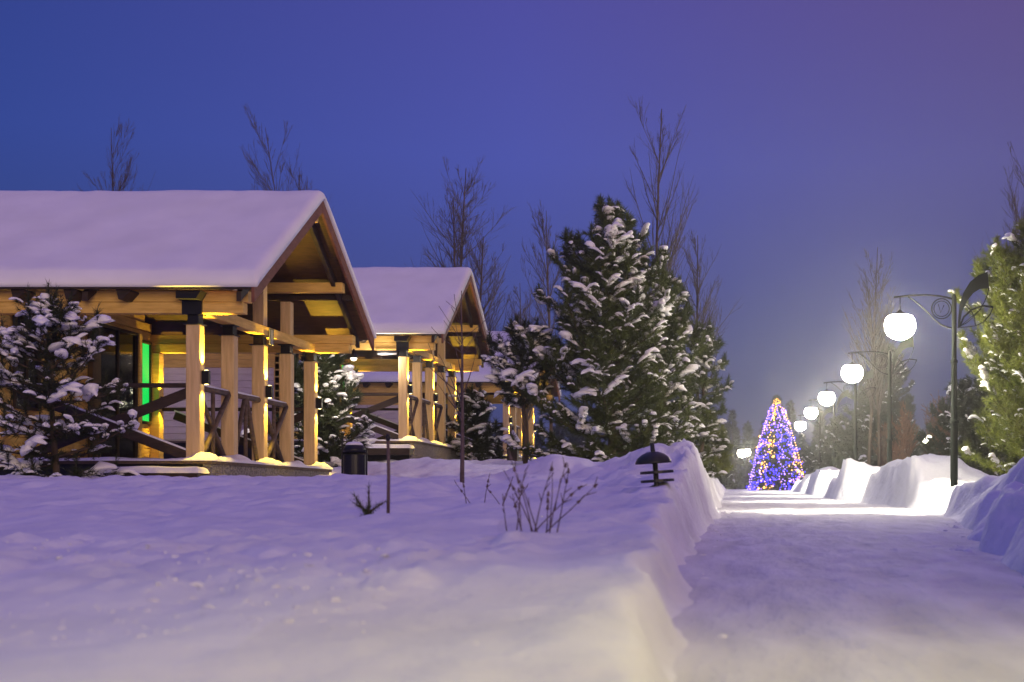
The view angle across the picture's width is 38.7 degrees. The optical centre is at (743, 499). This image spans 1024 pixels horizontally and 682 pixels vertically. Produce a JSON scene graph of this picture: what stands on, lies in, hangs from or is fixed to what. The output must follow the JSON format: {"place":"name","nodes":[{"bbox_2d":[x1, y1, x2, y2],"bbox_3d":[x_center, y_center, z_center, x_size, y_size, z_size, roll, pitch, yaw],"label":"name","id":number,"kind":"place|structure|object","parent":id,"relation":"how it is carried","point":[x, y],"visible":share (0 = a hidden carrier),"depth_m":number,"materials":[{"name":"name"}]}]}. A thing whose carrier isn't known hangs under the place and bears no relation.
{"place":"outdoors","nodes":[
{"label":"outdoors","id":0,"kind":"place"},
{"bbox_2d":[0,452,1023,681],"bbox_3d":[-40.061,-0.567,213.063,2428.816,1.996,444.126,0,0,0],"label":"snow field","id":1,"kind":"structure","parent":0,"point":[262,522],"depth_m":7.40,"materials":[{"name":"white snow"}]},
{"bbox_2d":[0,278,139,477],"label":"pine tree","id":2,"kind":"object","parent":1,"relation":"on","point":[45,315],"visible":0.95,"depth_m":21.21,"materials":[{"name":"green plant"}]},
{"bbox_2d":[72,116,155,190],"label":"bare tree","id":3,"kind":"object","parent":1,"relation":"on","point":[119,187],"visible":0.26,"depth_m":61.88,"materials":[{"name":"brown plant"}]},
{"bbox_2d":[0,190,375,477],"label":"log cabin","id":4,"kind":"object","parent":1,"relation":"on","point":[195,276],"visible":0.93,"depth_m":25.67,"materials":[{"name":"brown wood"}]},
{"bbox_2d":[13,315,41,410],"bbox_3d":[-12.596,-2.420,25.000,0.062,1.680,0.900,0,0,0],"label":"window","id":5,"kind":"structure","parent":4,"relation":"in","point":[34,407],"depth_m":24.93,"materials":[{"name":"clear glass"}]},
{"bbox_2d":[101,324,137,457],"bbox_3d":[-12.596,-2.085,28.625,0.062,2.750,1.750,0,0,0],"label":"glass door","id":6,"kind":"structure","parent":4,"relation":"in","point":[122,357],"depth_m":28.81,"materials":[{"name":"glass"}]},
{"bbox_2d":[142,340,151,423],"bbox_3d":[-12.596,-2.470,29.930,0.062,1.740,0.540,0,0,0],"label":"narrow window","id":7,"kind":"structure","parent":4,"relation":"in","point":[146,346],"depth_m":30.02,"materials":[{"name":"green glass"}]},
{"bbox_2d":[269,328,273,345],"bbox_3d":[-9.107,-3.140,27.420,0.026,0.320,0.220,0,0,0],"label":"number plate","id":8,"kind":"object","parent":4,"relation":"attached to","point":[271,336],"visible":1,"depth_m":27.39,"materials":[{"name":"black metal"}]},
{"bbox_2d":[350,349,357,360],"bbox_3d":[-8.330,-3.090,30.360,0.170,0.260,0.166,0,0,0],"label":"floodlight","id":9,"kind":"object","parent":4,"relation":"attached to","point":[353,356],"visible":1,"depth_m":30.31,"materials":[{"name":"white glass"}]},
{"bbox_2d":[239,106,332,209],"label":"bare tree","id":10,"kind":"object","parent":1,"relation":"on","point":[289,170],"visible":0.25,"depth_m":63.01,"materials":[{"name":"brown plant"}]},
{"bbox_2d":[238,354,378,466],"bbox_3d":[-10.227,-2.240,34.165,3.511,3.880,3.357,0,0,0],"label":"pine tree","id":11,"kind":"object","parent":1,"relation":"on","point":[333,412],"visible":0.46,"depth_m":33.37,"materials":[{"name":"green plant"}]},
{"bbox_2d":[164,267,492,461],"bbox_3d":[-14.945,-3.646,41.760,13.870,6.451,7.880,0,0,0],"label":"log cabin","id":12,"kind":"object","parent":1,"relation":"on","point":[404,305],"visible":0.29,"depth_m":39.86,"materials":[{"name":"brown wood"}]},
{"bbox_2d":[377,350,397,354],"bbox_3d":[-9.647,-3.979,38.463,0.540,0.113,0.073,0,0,0],"label":"tube light","id":13,"kind":"object","parent":12,"relation":"attached to","point":[387,352],"visible":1,"depth_m":38.43,"materials":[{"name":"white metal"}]},
{"bbox_2d":[341,438,367,474],"bbox_3d":[-5.889,-0.430,21.500,0.337,1.021,0.337,0,0,-37],"label":"litter bin","id":14,"kind":"object","parent":1,"relation":"on","point":[354,459],"visible":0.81,"depth_m":21.38,"materials":[{"name":"black metal"}]},
{"bbox_2d":[349,480,389,515],"bbox_3d":[-2.906,0.077,11.002,0.317,0.487,0.232,0,0,41],"label":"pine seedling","id":15,"kind":"object","parent":1,"relation":"on","point":[367,511],"visible":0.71,"depth_m":10.99,"materials":[{"name":"green plant"}]},
{"bbox_2d":[386,433,389,512],"bbox_3d":[-2.753,-0.147,11.000,0.036,0.733,0.034,0,0,0],"label":"marker stake","id":16,"kind":"object","parent":1,"relation":"on","point":[388,467],"visible":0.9,"depth_m":10.99,"materials":[{"name":"brown wood"}]},
{"bbox_2d":[407,291,492,482],"bbox_3d":[-3.955,-1.349,18.953,0.865,2.898,1.143,0,0,28],"label":"young tree","id":17,"kind":"object","parent":1,"relation":"on","point":[461,414],"visible":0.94,"depth_m":18.99,"materials":[{"name":"brown plant"}]},
{"bbox_2d":[353,331,560,460],"bbox_3d":[-14.945,-3.746,58.460,13.870,6.451,7.880,0,0,0],"label":"log cabin","id":18,"kind":"object","parent":1,"relation":"on","point":[379,382],"visible":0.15,"depth_m":55.32,"materials":[{"name":"brown wood"}]},
{"bbox_2d":[446,393,447,438],"bbox_3d":[-12.596,-3.125,60.025,0.062,2.750,1.750,0,0,0],"label":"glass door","id":19,"kind":"structure","parent":18,"relation":"in","point":[446,393],"depth_m":60.28,"materials":[{"name":"glass"}]},
{"bbox_2d":[404,155,531,434],"bbox_3d":[-11.338,-7.907,60.074,5.544,13.990,5.528,0,0,0],"label":"bare tree","id":20,"kind":"object","parent":1,"relation":"on","point":[461,243],"visible":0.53,"depth_m":59.97,"materials":[{"name":"brown plant"}]},
{"bbox_2d":[443,381,509,460],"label":"pine tree","id":21,"kind":"object","parent":1,"relation":"on","point":[478,410],"visible":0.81,"depth_m":43.64,"materials":[{"name":"green plant"}]},
{"bbox_2d":[454,474,527,506],"bbox_3d":[-2.202,-0.050,12.580,0.637,0.381,0.339,0,0,26],"label":"dry shrub","id":22,"kind":"object","parent":1,"relation":"on","point":[487,485],"visible":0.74,"depth_m":12.57,"materials":[{"name":"brown plant"}]},
{"bbox_2d":[506,430,519,460],"bbox_3d":[-6.664,-1.501,41.000,0.440,1.041,0.440,0,0,0],"label":"lantern post","id":23,"kind":"object","parent":1,"relation":"on","point":[514,456],"visible":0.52,"depth_m":40.85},
{"bbox_2d":[480,313,564,463],"bbox_3d":[-5.727,-2.672,36.887,2.317,4.438,2.064,0,0,0],"label":"pine tree","id":24,"kind":"object","parent":1,"relation":"on","point":[516,375],"visible":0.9,"depth_m":36.66,"materials":[{"name":"green plant"}]},
{"bbox_2d":[507,285,554,460],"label":"bare tree","id":25,"kind":"object","parent":1,"relation":"on","point":[529,408],"visible":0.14,"depth_m":55.97,"materials":[{"name":"brown plant"}]},
{"bbox_2d":[520,200,571,436],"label":"bare tree","id":26,"kind":"object","parent":1,"relation":"on","point":[547,242],"visible":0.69,"depth_m":61.99,"materials":[{"name":"brown plant"}]},
{"bbox_2d":[500,193,712,461],"bbox_3d":[-3.395,-4.150,36.884,4.785,7.822,4.826,0,0,33],"label":"pine tree","id":27,"kind":"object","parent":1,"relation":"on","point":[627,328],"visible":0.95,"depth_m":36.09,"materials":[{"name":"green plant"}]},
{"bbox_2d":[622,95,698,404],"bbox_3d":[-3.365,-7.660,52.068,3.526,13.901,4.701,0,0,0],"label":"bare tree","id":28,"kind":"object","parent":1,"relation":"on","point":[672,244],"visible":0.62,"depth_m":51.53,"materials":[{"name":"brown plant"}]},
{"bbox_2d":[623,267,715,464],"bbox_3d":[-2.273,-3.557,41.037,2.728,6.445,2.348,0,0,24],"label":"pine tree","id":29,"kind":"object","parent":1,"relation":"on","point":[678,323],"visible":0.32,"depth_m":40.68,"materials":[{"name":"green plant"}]},
{"bbox_2d":[458,398,1018,488],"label":"wood","id":30,"kind":"object","parent":1,"relation":"on","point":[735,436],"visible":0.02,"depth_m":180.53,"materials":[{"name":"green plant"}]},
{"bbox_2d":[744,443,764,487],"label":"street lamp","id":31,"kind":"object","parent":1,"relation":"on","point":[747,451],"visible":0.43,"depth_m":134.94,"materials":[{"name":"white glass"}]},
{"bbox_2d":[811,413,860,468],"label":"pine tree","id":32,"kind":"object","parent":1,"relation":"on","point":[825,441],"visible":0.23,"depth_m":91.39,"materials":[{"name":"green plant"}]},
{"bbox_2d":[828,384,916,468],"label":"pine tree","id":33,"kind":"object","parent":1,"relation":"on","point":[843,435],"visible":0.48,"depth_m":79.23,"materials":[{"name":"green plant"}]},
{"bbox_2d":[840,247,910,466],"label":"bare tree","id":34,"kind":"object","parent":1,"relation":"on","point":[875,344],"visible":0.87,"depth_m":71.99,"materials":[{"name":"brown plant"}]},
{"bbox_2d":[871,422,901,465],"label":"bare tree","id":35,"kind":"object","parent":1,"relation":"on","point":[883,446],"visible":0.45,"depth_m":73.82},
{"bbox_2d":[858,343,923,463],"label":"pine tree","id":36,"kind":"object","parent":1,"relation":"on","point":[897,383],"visible":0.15,"depth_m":99.16,"materials":[{"name":"green plant"}]},
{"bbox_2d":[886,401,926,460],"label":"bare tree","id":37,"kind":"object","parent":1,"relation":"on","point":[905,444],"visible":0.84,"depth_m":69.89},
{"bbox_2d":[921,389,949,455],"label":"bare tree","id":38,"kind":"object","parent":1,"relation":"on","point":[931,418],"visible":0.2,"depth_m":77.78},
{"bbox_2d":[915,373,997,474],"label":"pine tree","id":39,"kind":"object","parent":1,"relation":"on","point":[963,386],"visible":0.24,"depth_m":65.72,"materials":[{"name":"green plant"}]},
{"bbox_2d":[926,369,1017,475],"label":"pine tree","id":40,"kind":"object","parent":1,"relation":"on","point":[962,415],"visible":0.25,"depth_m":57.51,"materials":[{"name":"green plant"}]},
{"bbox_2d":[947,217,1023,474],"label":"pine tree","id":41,"kind":"object","parent":1,"relation":"on","point":[1005,298],"visible":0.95,"depth_m":36.58,"materials":[{"name":"green plant"}]},
{"bbox_2d":[969,142,1023,350],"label":"bare tree","id":42,"kind":"object","parent":1,"relation":"on","point":[1015,206],"visible":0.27,"depth_m":62.25,"materials":[{"name":"brown plant"}]},
{"bbox_2d":[0,0,1023,488],"label":"sky","id":43,"kind":"structure","parent":0,"point":[822,133],"materials":[{"name":"blue"}]},
{"bbox_2d":[671,489,1023,681],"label":"path","id":44,"kind":"structure","parent":0,"point":[798,587],"depth_m":7.69,"materials":[{"name":"white snow"}]},
{"bbox_2d":[170,439,726,681],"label":"snow bank","id":45,"kind":"structure","parent":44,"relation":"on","point":[602,564],"depth_m":4.63,"materials":[{"name":"white snow"}]},
{"bbox_2d":[502,448,597,532],"bbox_3d":[-1.173,-0.015,8.649,0.593,0.588,0.396,0,0,0],"label":"dry shrub","id":46,"kind":"object","parent":45,"relation":"on","point":[548,494],"visible":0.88,"depth_m":8.57,"materials":[{"name":"brown plant"}]},
{"bbox_2d":[635,443,673,485],"bbox_3d":[-0.927,-0.259,14.795,0.395,0.671,0.380,-4,1,-10],"label":"garden light","id":47,"kind":"object","parent":45,"relation":"on","point":[653,457],"visible":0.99,"depth_m":14.67,"materials":[{"name":"black metal"}]},
{"bbox_2d":[675,317,734,478],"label":"pine tree","id":48,"kind":"object","parent":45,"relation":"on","point":[704,404],"visible":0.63,"depth_m":42.78,"materials":[{"name":"green plant"}]},
{"bbox_2d":[671,228,743,401],"bbox_3d":[-1.556,-4.916,46.999,2.805,8.220,2.636,0,0,42],"label":"bare tree","id":49,"kind":"object","parent":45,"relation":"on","point":[697,289],"visible":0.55,"depth_m":47.01,"materials":[{"name":"brown plant"}]},
{"bbox_2d":[693,405,735,476],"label":"pine tree","id":50,"kind":"object","parent":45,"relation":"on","point":[722,460],"visible":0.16,"depth_m":45.79,"materials":[{"name":"green plant"}]},
{"bbox_2d":[717,454,744,488],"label":"pine tree","id":51,"kind":"object","parent":44,"relation":"on","point":[723,479],"visible":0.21,"depth_m":117.24,"materials":[{"name":"green plant"}]},
{"bbox_2d":[725,444,746,486],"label":"street lamp","id":52,"kind":"object","parent":44,"relation":"on","point":[742,452],"visible":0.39,"depth_m":119.79,"materials":[{"name":"white glass"}]},
{"bbox_2d":[747,395,803,489],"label":"christmas tree","id":53,"kind":"object","parent":44,"relation":"on","point":[783,452],"visible":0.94,"depth_m":105.39,"materials":[{"name":"blue plant"}]},
{"bbox_2d":[791,453,1023,576],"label":"snow bank","id":54,"kind":"structure","parent":44,"relation":"on","point":[987,509],"depth_m":36.79,"materials":[{"name":"white snow"}]},
{"bbox_2d":[790,441,832,479],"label":"pine tree","id":55,"kind":"object","parent":54,"relation":"on","point":[809,463],"visible":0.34,"depth_m":117.48,"materials":[{"name":"green plant"}]},
{"bbox_2d":[795,406,831,468],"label":"street lamp","id":56,"kind":"object","parent":54,"relation":"on","point":[800,425],"visible":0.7,"depth_m":96.95,"materials":[{"name":"green paint"}]},
{"bbox_2d":[804,389,850,467],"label":"street lamp","id":57,"kind":"object","parent":54,"relation":"on","point":[810,412],"visible":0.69,"depth_m":81.44,"materials":[{"name":"green paint"}]},
{"bbox_2d":[819,370,875,460],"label":"street lamp","id":58,"kind":"object","parent":54,"relation":"on","point":[826,397],"visible":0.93,"depth_m":65.96,"materials":[{"name":"green paint"}]},
{"bbox_2d":[841,336,916,462],"bbox_3d":[4.800,-2.740,50.500,2.690,6.180,0.770,0,0,0],"label":"street lamp","id":59,"kind":"object","parent":54,"relation":"on","point":[851,372],"visible":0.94,"depth_m":50.45,"materials":[{"name":"black metal"}]},
{"bbox_2d":[884,272,993,486],"bbox_3d":[4.800,-2.521,35.000,2.690,6.180,0.770,0,0,0],"label":"street lamp","id":60,"kind":"object","parent":54,"relation":"on","point":[899,325],"visible":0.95,"depth_m":34.95,"materials":[{"name":"black metal"}]}
]}

